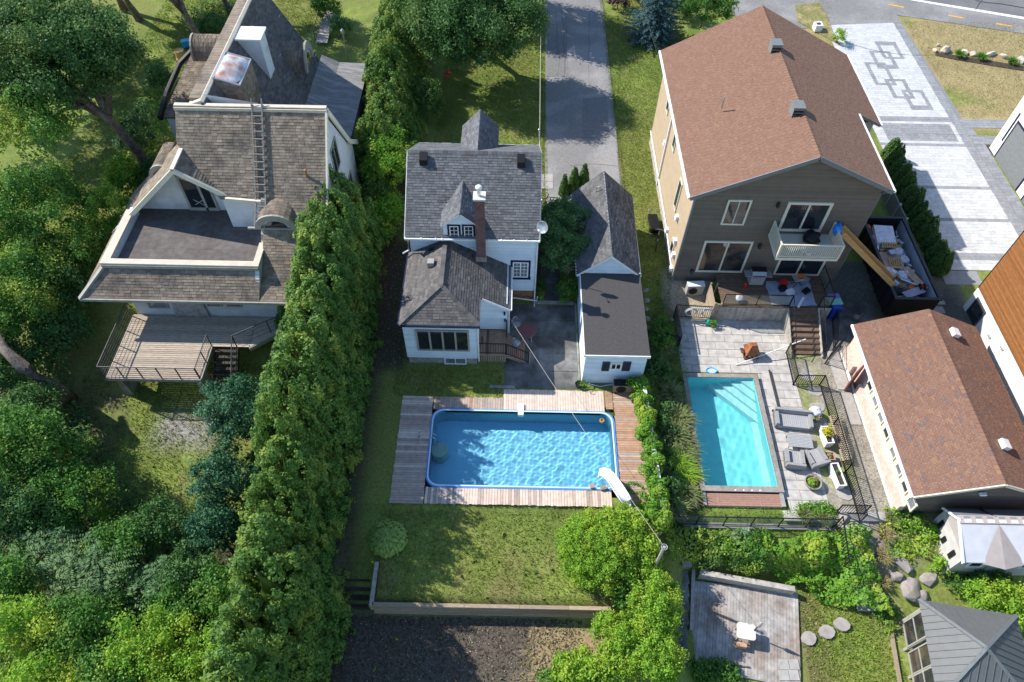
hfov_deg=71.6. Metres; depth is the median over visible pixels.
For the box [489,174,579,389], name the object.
patio
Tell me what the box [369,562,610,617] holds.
retaining wall
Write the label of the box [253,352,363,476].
cedar tree
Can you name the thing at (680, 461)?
ornamental grass
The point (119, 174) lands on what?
shrub
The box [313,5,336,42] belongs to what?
board walk
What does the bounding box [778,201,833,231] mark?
window
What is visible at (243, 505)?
cedar tree
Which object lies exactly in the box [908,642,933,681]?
window
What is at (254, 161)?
roof ladder
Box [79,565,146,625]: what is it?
broadleaf tree
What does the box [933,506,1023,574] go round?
garden shed
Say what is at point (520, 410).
skimmer
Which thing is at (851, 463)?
picket fence
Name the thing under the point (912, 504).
window
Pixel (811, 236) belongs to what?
black bag
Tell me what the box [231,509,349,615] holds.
cedar tree
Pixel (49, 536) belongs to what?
sumac
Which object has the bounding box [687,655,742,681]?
bush
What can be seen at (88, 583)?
sumac
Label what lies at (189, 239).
stucco house
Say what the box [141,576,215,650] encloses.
broadleaf tree
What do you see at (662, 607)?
bush
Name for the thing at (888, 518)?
straw grass
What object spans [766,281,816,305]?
drop cloth
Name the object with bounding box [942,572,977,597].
bush
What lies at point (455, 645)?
mulch chips
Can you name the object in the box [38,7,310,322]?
dead leaves
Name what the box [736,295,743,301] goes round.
white bag
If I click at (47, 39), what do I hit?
maple tree
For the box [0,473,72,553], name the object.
broadleaf tree
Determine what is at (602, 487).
rim block
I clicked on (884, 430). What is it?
window
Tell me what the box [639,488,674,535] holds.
bush
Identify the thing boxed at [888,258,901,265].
slat bundle
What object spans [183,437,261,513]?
bushy tree
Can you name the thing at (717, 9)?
ornamental tree
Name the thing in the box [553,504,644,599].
bush
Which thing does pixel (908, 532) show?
bush
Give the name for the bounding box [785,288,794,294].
bucket
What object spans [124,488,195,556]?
broadleaf tree
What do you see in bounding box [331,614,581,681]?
mulch chips
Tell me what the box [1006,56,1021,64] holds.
grass tuft
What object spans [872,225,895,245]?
wrapped mattress
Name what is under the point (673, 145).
window
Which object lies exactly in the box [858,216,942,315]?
dumpster
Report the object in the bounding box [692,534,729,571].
bush
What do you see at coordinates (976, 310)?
window
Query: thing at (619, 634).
bush
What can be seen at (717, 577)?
beam wall
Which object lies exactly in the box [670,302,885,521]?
pool terrace
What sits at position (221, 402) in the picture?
bushy tree
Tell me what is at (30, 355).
broadleaf tree
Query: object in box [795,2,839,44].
verge
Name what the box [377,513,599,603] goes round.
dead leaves
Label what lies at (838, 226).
blue tarp
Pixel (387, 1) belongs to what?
cedar tree
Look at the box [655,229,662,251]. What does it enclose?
bicycle
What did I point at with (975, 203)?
paver driveway
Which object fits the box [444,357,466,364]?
window
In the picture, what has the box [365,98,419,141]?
shrub
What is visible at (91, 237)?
shrub
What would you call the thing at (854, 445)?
gravel chips
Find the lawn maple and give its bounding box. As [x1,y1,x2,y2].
[393,0,552,75]
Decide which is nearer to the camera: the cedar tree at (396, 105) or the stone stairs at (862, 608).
the stone stairs at (862, 608)
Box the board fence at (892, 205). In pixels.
[881,190,908,220]
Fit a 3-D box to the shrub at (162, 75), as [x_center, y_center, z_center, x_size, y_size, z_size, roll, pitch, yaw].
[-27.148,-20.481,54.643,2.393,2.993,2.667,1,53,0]
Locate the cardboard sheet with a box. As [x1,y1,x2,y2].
[880,252,903,268]
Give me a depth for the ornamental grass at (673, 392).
39.34 m
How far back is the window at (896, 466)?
35.90 m
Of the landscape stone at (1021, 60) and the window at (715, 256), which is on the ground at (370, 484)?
the landscape stone at (1021, 60)
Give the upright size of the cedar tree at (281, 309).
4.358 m
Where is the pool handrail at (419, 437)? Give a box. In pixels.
[418,431,437,443]
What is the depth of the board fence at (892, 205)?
47.82 m
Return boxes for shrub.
[44,259,97,310]
[57,224,111,273]
[80,182,129,234]
[97,151,146,191]
[111,97,157,158]
[130,151,157,190]
[141,59,175,90]
[187,8,226,33]
[308,0,343,19]
[327,13,354,38]
[356,122,415,191]
[358,159,401,206]
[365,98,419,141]
[372,187,404,243]
[409,75,448,124]
[536,279,547,300]
[606,0,630,8]
[644,350,673,382]
[647,313,675,351]
[648,459,687,506]
[653,397,681,456]
[671,0,702,18]
[832,27,846,41]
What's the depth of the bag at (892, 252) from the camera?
44.52 m
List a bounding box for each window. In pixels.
[144,299,169,308]
[204,300,222,306]
[226,304,242,306]
[330,136,340,177]
[348,170,352,192]
[415,329,469,351]
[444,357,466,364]
[447,224,460,235]
[462,224,474,235]
[511,260,530,279]
[610,362,621,369]
[665,99,668,115]
[669,237,674,257]
[671,133,675,152]
[673,177,682,212]
[695,240,753,272]
[720,199,752,224]
[773,260,825,275]
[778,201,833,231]
[866,380,872,393]
[871,395,877,408]
[876,411,883,424]
[882,427,888,440]
[888,446,895,460]
[894,462,901,477]
[900,479,907,494]
[902,611,925,647]
[906,496,917,511]
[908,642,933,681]
[965,297,985,325]
[965,563,983,567]
[1002,113,1020,140]
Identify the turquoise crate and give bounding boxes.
[180,38,188,47]
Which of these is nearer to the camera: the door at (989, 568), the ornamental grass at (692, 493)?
the door at (989, 568)
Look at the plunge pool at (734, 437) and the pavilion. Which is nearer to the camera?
the pavilion
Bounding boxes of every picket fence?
[673,304,712,345]
[785,343,825,384]
[819,376,867,522]
[824,335,846,363]
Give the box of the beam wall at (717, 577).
[689,567,794,631]
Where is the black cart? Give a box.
[647,208,659,232]
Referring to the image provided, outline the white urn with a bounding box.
[812,21,823,31]
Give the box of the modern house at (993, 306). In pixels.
[963,96,1023,424]
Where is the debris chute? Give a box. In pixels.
[841,225,895,286]
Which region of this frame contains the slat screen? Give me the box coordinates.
[829,414,851,460]
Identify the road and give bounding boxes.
[732,0,1023,33]
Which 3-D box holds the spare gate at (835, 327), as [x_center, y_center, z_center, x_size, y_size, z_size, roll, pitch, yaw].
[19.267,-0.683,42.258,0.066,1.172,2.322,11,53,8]
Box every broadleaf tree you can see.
[0,155,103,256]
[0,231,79,408]
[0,333,48,394]
[0,377,66,434]
[0,399,101,501]
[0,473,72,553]
[0,538,56,609]
[0,583,78,681]
[0,645,91,681]
[12,455,126,535]
[19,471,89,532]
[20,587,134,667]
[23,302,100,362]
[64,641,158,681]
[76,511,168,574]
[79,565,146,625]
[93,600,203,681]
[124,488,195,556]
[139,643,205,681]
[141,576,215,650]
[151,533,229,605]
[166,621,231,681]
[185,559,232,627]
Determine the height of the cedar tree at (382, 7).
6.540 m
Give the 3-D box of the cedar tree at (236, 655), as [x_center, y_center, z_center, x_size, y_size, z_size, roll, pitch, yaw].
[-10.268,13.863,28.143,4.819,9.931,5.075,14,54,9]
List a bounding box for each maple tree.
[0,0,155,172]
[116,0,128,12]
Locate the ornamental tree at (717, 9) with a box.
[679,0,739,27]
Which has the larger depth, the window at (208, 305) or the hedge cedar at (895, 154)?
the hedge cedar at (895, 154)
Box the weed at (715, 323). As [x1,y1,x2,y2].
[709,319,717,326]
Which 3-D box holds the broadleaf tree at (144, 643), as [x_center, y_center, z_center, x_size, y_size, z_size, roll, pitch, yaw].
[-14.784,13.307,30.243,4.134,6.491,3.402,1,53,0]
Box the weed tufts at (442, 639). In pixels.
[342,630,558,681]
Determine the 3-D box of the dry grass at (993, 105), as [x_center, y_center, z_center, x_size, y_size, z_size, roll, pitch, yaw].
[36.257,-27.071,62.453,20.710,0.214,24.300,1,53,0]
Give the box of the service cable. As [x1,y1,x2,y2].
[539,36,540,145]
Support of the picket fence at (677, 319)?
on the pool terrace
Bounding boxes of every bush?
[535,666,560,681]
[537,194,592,274]
[548,641,612,681]
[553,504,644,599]
[554,274,578,304]
[588,500,648,545]
[589,604,657,659]
[594,644,644,681]
[609,523,665,587]
[611,573,659,621]
[625,564,684,638]
[625,624,689,681]
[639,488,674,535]
[647,658,682,681]
[663,568,679,609]
[664,621,683,639]
[671,521,691,545]
[682,528,710,545]
[683,547,703,569]
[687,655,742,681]
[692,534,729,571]
[712,535,739,562]
[725,545,772,577]
[744,527,776,551]
[772,521,894,615]
[795,498,837,521]
[872,597,900,635]
[883,506,906,526]
[893,539,917,563]
[894,519,913,536]
[900,509,926,522]
[905,521,939,545]
[928,554,953,578]
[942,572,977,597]
[958,573,1023,620]
[959,568,1016,592]
[1009,601,1023,640]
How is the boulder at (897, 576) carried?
on the ground at (370, 484)
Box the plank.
[900,278,915,284]
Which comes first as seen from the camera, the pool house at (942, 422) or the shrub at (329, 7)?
the pool house at (942, 422)
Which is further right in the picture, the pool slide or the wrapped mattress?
the wrapped mattress
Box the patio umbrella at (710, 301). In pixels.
[705,282,722,319]
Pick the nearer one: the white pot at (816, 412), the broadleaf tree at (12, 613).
the broadleaf tree at (12, 613)
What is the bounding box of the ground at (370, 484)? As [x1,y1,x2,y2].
[0,0,1023,681]
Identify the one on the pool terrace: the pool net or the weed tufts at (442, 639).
the pool net
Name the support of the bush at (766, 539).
on the ground at (370, 484)
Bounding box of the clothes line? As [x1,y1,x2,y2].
[509,317,660,541]
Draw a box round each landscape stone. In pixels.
[940,45,950,53]
[969,51,975,56]
[986,51,996,56]
[999,53,1007,58]
[1017,56,1023,64]
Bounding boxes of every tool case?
[778,285,787,291]
[779,279,787,285]
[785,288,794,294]
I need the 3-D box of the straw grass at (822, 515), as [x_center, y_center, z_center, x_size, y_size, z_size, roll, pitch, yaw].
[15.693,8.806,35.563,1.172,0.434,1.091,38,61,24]
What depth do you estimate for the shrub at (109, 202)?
43.79 m
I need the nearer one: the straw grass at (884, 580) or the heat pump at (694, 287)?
the straw grass at (884, 580)
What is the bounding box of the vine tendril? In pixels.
[624,481,643,494]
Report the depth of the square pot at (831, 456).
37.37 m
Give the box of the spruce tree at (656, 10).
[620,0,684,56]
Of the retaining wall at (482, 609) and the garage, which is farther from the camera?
the garage
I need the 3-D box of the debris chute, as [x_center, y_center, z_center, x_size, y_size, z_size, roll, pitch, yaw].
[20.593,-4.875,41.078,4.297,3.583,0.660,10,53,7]
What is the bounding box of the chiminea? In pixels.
[740,342,760,358]
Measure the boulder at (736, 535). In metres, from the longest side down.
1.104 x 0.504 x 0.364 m
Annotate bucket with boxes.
[801,287,810,294]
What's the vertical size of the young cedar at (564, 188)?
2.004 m
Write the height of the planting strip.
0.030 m
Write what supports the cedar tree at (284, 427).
on the ground at (370, 484)
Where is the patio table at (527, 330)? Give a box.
[518,323,536,340]
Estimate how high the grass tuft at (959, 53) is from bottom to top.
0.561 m
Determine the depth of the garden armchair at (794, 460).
37.18 m
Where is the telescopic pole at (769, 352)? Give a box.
[736,339,805,364]
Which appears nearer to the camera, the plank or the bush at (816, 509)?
the bush at (816, 509)
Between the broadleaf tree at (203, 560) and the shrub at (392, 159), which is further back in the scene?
the shrub at (392, 159)
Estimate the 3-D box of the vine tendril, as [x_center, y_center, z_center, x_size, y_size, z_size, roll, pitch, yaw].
[6.171,7.389,35.819,0.978,0.331,0.762,1,53,0]
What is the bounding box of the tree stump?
[174,48,184,60]
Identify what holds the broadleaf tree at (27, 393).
on the ground at (370, 484)
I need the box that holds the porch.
[479,320,530,362]
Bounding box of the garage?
[570,171,650,383]
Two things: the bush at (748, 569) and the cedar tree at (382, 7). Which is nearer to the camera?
the bush at (748, 569)
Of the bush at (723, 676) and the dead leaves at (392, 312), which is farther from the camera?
the dead leaves at (392, 312)
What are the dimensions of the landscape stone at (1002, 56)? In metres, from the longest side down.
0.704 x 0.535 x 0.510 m
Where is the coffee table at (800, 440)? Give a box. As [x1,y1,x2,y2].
[785,433,812,449]
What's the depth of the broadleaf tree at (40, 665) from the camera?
28.26 m
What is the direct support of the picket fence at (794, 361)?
on the pool terrace
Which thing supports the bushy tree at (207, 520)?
on the ground at (370, 484)
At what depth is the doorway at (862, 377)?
39.97 m
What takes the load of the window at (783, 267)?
in the tan house at (764, 151)
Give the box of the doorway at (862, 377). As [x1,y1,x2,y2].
[852,360,867,386]
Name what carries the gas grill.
on the deck at (799, 324)
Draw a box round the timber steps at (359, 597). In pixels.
[344,579,370,609]
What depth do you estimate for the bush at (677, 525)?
35.11 m
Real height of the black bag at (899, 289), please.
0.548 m
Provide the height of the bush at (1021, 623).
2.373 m
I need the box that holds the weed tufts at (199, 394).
[55,8,566,601]
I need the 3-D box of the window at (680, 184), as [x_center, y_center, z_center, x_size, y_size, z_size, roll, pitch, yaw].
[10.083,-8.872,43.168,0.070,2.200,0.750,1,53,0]
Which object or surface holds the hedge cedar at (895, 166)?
on the ground at (370, 484)
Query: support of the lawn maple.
on the ground at (370, 484)
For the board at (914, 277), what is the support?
on the plank
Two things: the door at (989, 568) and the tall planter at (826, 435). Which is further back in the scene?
the tall planter at (826, 435)
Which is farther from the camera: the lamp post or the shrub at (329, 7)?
the shrub at (329, 7)
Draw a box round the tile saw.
[792,273,807,285]
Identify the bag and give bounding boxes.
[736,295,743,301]
[802,229,820,243]
[886,267,896,275]
[887,249,896,255]
[892,247,903,255]
[893,285,905,295]
[897,269,910,279]
[900,255,909,263]
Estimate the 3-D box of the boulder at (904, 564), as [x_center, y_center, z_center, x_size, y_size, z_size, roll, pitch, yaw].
[19.174,10.834,34.983,0.752,0.310,1.236,-24,62,-21]
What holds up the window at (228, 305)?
in the stucco house at (189, 239)
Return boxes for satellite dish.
[537,221,547,239]
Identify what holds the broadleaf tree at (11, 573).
on the ground at (370, 484)
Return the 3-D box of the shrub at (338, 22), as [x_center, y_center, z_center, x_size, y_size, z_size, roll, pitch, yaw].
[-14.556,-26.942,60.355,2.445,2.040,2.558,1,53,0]
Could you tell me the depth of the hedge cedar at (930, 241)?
45.56 m
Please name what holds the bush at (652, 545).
on the ground at (370, 484)
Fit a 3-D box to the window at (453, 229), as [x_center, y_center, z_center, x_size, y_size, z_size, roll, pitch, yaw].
[-3.156,-5.922,38.767,0.787,1.187,0.072,1,53,0]
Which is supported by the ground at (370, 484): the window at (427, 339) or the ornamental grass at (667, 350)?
the ornamental grass at (667, 350)
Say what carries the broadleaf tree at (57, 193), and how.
on the ground at (370, 484)
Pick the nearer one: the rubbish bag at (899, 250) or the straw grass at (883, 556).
the straw grass at (883, 556)
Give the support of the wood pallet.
in the dumpster
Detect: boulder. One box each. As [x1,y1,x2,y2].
[729,529,740,541]
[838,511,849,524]
[889,549,912,573]
[890,571,903,580]
[900,577,919,601]
[915,590,927,602]
[919,572,938,586]
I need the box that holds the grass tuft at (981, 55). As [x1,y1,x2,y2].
[973,51,989,60]
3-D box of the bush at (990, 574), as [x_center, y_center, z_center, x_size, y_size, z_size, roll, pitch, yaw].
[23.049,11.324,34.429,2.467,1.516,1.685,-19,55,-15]
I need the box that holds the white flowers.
[741,527,751,537]
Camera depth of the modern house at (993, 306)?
40.23 m
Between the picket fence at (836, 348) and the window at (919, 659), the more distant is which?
the picket fence at (836, 348)
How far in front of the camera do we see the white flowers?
35.50 m
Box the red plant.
[442,69,450,80]
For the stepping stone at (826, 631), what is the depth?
33.60 m
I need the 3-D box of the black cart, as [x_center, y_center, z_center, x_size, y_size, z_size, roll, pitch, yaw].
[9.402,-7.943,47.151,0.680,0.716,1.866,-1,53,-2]
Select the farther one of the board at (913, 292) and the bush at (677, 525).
the board at (913, 292)
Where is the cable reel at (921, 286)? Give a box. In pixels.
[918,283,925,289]
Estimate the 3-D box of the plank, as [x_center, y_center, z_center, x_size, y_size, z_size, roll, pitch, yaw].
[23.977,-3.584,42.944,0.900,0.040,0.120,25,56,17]
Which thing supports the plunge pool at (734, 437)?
in the ground at (370, 484)
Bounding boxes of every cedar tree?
[200,636,321,681]
[207,584,339,681]
[227,545,355,665]
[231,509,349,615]
[234,499,259,533]
[238,473,343,566]
[248,448,260,493]
[250,388,353,510]
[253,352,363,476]
[256,433,355,541]
[270,314,289,360]
[272,331,371,448]
[274,305,285,328]
[278,303,372,400]
[283,247,383,356]
[287,275,375,376]
[290,214,383,334]
[292,199,381,304]
[307,187,386,283]
[311,163,389,265]
[352,108,409,189]
[358,68,428,141]
[360,88,422,154]
[361,36,421,110]
[368,0,429,62]
[369,0,434,47]
[370,31,426,92]
[371,5,431,81]
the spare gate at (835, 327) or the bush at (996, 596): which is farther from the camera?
the spare gate at (835, 327)
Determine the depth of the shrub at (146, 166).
46.91 m
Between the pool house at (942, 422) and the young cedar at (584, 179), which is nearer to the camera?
the pool house at (942, 422)
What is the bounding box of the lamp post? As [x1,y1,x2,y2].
[340,29,347,59]
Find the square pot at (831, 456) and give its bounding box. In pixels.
[824,451,835,461]
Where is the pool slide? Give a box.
[597,467,633,510]
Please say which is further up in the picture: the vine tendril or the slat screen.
the slat screen
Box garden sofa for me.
[773,407,813,430]
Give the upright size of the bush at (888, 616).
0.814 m
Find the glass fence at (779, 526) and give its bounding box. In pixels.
[673,515,840,530]
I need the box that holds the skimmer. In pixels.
[518,404,523,416]
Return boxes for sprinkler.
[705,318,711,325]
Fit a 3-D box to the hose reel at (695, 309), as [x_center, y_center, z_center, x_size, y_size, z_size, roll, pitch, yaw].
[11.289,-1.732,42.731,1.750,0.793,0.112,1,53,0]
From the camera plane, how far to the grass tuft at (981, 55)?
59.83 m
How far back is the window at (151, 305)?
41.27 m
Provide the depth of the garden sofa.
38.70 m
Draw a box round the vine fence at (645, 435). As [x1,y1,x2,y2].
[625,374,672,534]
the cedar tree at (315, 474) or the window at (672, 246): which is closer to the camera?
the cedar tree at (315, 474)
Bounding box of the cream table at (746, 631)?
[735,622,762,649]
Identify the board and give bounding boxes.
[762,370,778,411]
[902,266,927,288]
[902,287,925,296]
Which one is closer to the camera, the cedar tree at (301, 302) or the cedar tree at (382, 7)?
the cedar tree at (301, 302)
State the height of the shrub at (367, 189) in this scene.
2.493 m
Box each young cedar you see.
[558,174,568,196]
[568,166,579,193]
[579,163,589,186]
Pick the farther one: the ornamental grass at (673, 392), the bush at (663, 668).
the ornamental grass at (673, 392)
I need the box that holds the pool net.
[705,367,717,372]
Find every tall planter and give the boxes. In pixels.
[818,426,834,447]
[828,462,846,488]
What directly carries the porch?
attached to the white house at (472, 211)
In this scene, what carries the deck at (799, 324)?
on the pool terrace
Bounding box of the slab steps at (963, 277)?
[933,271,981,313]
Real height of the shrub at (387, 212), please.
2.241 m
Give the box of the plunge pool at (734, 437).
[681,373,785,508]
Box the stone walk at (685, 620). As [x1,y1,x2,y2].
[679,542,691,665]
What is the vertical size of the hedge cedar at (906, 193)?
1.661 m
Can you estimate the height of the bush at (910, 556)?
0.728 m
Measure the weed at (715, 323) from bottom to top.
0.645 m
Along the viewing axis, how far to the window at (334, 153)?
42.00 m
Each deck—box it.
[96,304,279,400]
[389,388,648,507]
[693,581,800,681]
[715,265,835,357]
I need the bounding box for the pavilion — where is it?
[887,598,1023,681]
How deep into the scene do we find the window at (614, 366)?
38.33 m
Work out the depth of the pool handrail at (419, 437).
36.98 m
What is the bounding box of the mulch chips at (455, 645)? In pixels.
[327,614,580,681]
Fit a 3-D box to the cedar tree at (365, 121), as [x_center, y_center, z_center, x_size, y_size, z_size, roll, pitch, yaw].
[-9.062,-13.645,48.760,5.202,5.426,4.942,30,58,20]
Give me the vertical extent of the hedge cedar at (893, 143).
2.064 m
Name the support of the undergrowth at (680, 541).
on the ground at (370, 484)
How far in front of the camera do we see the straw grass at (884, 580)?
34.48 m
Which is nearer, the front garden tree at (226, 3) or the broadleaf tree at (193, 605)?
the broadleaf tree at (193, 605)
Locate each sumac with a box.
[5,514,104,590]
[45,539,144,606]
[118,554,203,629]
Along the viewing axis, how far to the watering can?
43.29 m
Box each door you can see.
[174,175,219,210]
[844,364,863,390]
[981,565,1004,574]
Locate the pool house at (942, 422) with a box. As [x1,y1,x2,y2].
[840,309,1023,512]
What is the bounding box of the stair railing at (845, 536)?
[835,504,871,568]
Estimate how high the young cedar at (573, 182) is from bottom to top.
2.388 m
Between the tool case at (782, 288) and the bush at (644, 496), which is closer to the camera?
the bush at (644, 496)
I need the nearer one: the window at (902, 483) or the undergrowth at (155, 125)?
the window at (902, 483)
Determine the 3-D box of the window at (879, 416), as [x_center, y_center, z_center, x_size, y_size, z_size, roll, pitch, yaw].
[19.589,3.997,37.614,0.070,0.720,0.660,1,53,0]
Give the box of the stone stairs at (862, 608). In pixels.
[842,521,884,610]
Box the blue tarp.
[832,222,841,236]
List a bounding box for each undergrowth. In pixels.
[0,342,213,681]
[97,87,167,255]
[176,0,236,33]
[650,297,700,505]
[666,526,772,567]
[688,504,838,525]
[879,518,939,559]
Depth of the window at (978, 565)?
33.65 m
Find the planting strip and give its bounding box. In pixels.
[935,52,1023,70]
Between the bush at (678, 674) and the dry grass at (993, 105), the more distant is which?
the dry grass at (993, 105)
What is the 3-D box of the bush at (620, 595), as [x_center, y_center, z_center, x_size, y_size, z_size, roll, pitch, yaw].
[5.725,11.547,32.109,2.327,1.660,2.328,-35,61,-24]
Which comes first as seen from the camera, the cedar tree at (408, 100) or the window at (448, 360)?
the window at (448, 360)
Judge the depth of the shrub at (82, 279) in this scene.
41.27 m
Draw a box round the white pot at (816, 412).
[809,406,821,422]
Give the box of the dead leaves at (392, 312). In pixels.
[373,241,409,381]
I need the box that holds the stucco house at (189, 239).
[78,0,364,322]
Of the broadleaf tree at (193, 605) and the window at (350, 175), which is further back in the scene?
the window at (350, 175)
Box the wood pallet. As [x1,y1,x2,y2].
[881,242,898,247]
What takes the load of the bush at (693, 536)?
on the ground at (370, 484)
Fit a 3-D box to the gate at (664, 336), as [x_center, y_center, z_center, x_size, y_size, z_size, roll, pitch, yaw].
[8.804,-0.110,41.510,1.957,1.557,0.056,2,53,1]
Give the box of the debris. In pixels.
[871,229,918,296]
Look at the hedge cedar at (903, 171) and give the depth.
49.39 m
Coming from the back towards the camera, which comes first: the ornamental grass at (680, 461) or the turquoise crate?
the turquoise crate
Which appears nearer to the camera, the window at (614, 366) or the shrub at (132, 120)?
the window at (614, 366)
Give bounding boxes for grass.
[13,0,315,648]
[650,335,680,358]
[654,355,679,383]
[658,376,692,410]
[659,416,700,453]
[664,399,703,429]
[664,458,709,485]
[666,444,702,474]
[667,435,707,467]
[669,492,694,522]
[678,476,708,512]
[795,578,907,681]
[796,503,819,523]
[799,0,1023,116]
[813,508,835,530]
[873,569,893,591]
[875,544,893,567]
[876,524,897,548]
[881,508,903,529]
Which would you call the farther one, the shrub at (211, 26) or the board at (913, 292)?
the shrub at (211, 26)
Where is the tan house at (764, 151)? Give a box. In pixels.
[649,5,895,282]
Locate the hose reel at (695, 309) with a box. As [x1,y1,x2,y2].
[685,307,713,315]
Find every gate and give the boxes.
[541,194,560,207]
[647,330,679,346]
[831,309,840,349]
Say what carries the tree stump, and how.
on the ground at (370, 484)
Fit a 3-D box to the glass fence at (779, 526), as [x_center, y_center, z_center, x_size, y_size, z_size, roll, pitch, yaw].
[11.970,9.105,35.429,8.500,1.440,0.280,1,53,0]
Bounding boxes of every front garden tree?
[123,0,143,21]
[169,0,199,33]
[222,0,231,14]
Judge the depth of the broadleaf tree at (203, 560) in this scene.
31.57 m
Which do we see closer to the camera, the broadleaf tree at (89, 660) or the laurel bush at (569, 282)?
the broadleaf tree at (89, 660)
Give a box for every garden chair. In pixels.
[511,316,520,327]
[511,337,520,347]
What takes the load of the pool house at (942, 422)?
on the ground at (370, 484)
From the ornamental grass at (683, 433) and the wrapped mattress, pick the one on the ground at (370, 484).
the ornamental grass at (683, 433)
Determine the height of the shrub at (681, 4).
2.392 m
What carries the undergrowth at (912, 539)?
on the ground at (370, 484)
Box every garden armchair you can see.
[783,448,806,469]
[804,446,830,469]
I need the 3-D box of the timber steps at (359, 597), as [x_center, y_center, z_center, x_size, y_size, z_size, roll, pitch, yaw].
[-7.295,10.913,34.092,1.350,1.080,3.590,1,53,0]
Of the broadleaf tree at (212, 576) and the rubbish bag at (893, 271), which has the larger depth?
the rubbish bag at (893, 271)
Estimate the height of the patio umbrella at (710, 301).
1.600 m
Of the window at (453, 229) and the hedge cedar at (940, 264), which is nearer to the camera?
the window at (453, 229)
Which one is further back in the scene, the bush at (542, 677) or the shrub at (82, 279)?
the shrub at (82, 279)
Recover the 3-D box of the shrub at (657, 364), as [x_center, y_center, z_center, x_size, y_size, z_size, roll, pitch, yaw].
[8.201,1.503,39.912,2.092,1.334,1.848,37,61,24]
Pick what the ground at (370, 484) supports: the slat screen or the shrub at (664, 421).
the shrub at (664, 421)
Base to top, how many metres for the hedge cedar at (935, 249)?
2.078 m
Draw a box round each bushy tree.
[178,495,246,561]
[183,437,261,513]
[191,371,262,449]
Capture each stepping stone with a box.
[800,631,816,645]
[818,625,834,638]
[833,617,850,631]
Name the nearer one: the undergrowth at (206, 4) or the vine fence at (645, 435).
the vine fence at (645, 435)
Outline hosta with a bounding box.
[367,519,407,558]
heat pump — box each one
[612,379,632,393]
[685,281,704,295]
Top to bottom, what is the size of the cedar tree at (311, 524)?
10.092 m
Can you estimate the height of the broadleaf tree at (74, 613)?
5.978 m
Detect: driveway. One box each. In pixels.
[545,0,621,215]
[831,22,1023,270]
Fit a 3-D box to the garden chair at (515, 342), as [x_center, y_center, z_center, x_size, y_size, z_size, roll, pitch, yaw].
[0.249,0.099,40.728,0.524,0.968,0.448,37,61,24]
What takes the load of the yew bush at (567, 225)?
on the ground at (370, 484)
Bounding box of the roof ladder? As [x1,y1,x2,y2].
[250,98,266,227]
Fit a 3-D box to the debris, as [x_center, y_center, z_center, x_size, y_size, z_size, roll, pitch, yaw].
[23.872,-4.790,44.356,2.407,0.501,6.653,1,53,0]
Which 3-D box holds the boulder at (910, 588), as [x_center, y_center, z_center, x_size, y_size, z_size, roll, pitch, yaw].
[19.405,11.956,34.643,0.949,0.458,1.623,22,47,10]
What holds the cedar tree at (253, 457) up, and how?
on the ground at (370, 484)
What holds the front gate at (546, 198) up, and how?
on the ground at (370, 484)
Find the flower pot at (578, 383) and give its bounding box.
[575,379,588,389]
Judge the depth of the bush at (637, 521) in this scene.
33.37 m
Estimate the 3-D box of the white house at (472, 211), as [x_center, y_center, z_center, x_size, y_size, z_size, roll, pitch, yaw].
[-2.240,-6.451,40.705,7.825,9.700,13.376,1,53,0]
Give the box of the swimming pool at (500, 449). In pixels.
[426,408,618,496]
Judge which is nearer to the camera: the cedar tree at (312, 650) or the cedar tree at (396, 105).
the cedar tree at (312, 650)
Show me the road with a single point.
(993, 14)
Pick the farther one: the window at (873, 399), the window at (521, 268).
the window at (521, 268)
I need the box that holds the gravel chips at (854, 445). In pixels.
[818,354,889,523]
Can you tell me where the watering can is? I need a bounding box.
[852,313,863,320]
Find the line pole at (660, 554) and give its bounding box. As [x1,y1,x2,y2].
[653,544,667,568]
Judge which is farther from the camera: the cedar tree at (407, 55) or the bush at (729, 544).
the cedar tree at (407, 55)
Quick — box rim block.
[600,485,605,490]
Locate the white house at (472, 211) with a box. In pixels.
[397,109,541,364]
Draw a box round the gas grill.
[744,267,771,285]
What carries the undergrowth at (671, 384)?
on the ground at (370, 484)
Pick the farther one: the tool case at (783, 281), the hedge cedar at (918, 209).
the hedge cedar at (918, 209)
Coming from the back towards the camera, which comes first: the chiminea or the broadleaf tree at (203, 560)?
the chiminea
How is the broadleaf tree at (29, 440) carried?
on the ground at (370, 484)
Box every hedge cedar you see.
[880,137,900,159]
[883,142,905,169]
[887,156,906,177]
[891,161,912,184]
[894,170,916,193]
[898,182,919,204]
[902,186,926,212]
[907,200,928,221]
[910,209,933,232]
[914,215,940,242]
[919,231,941,252]
[924,239,948,261]
[927,248,954,275]
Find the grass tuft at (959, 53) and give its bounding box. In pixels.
[954,48,967,57]

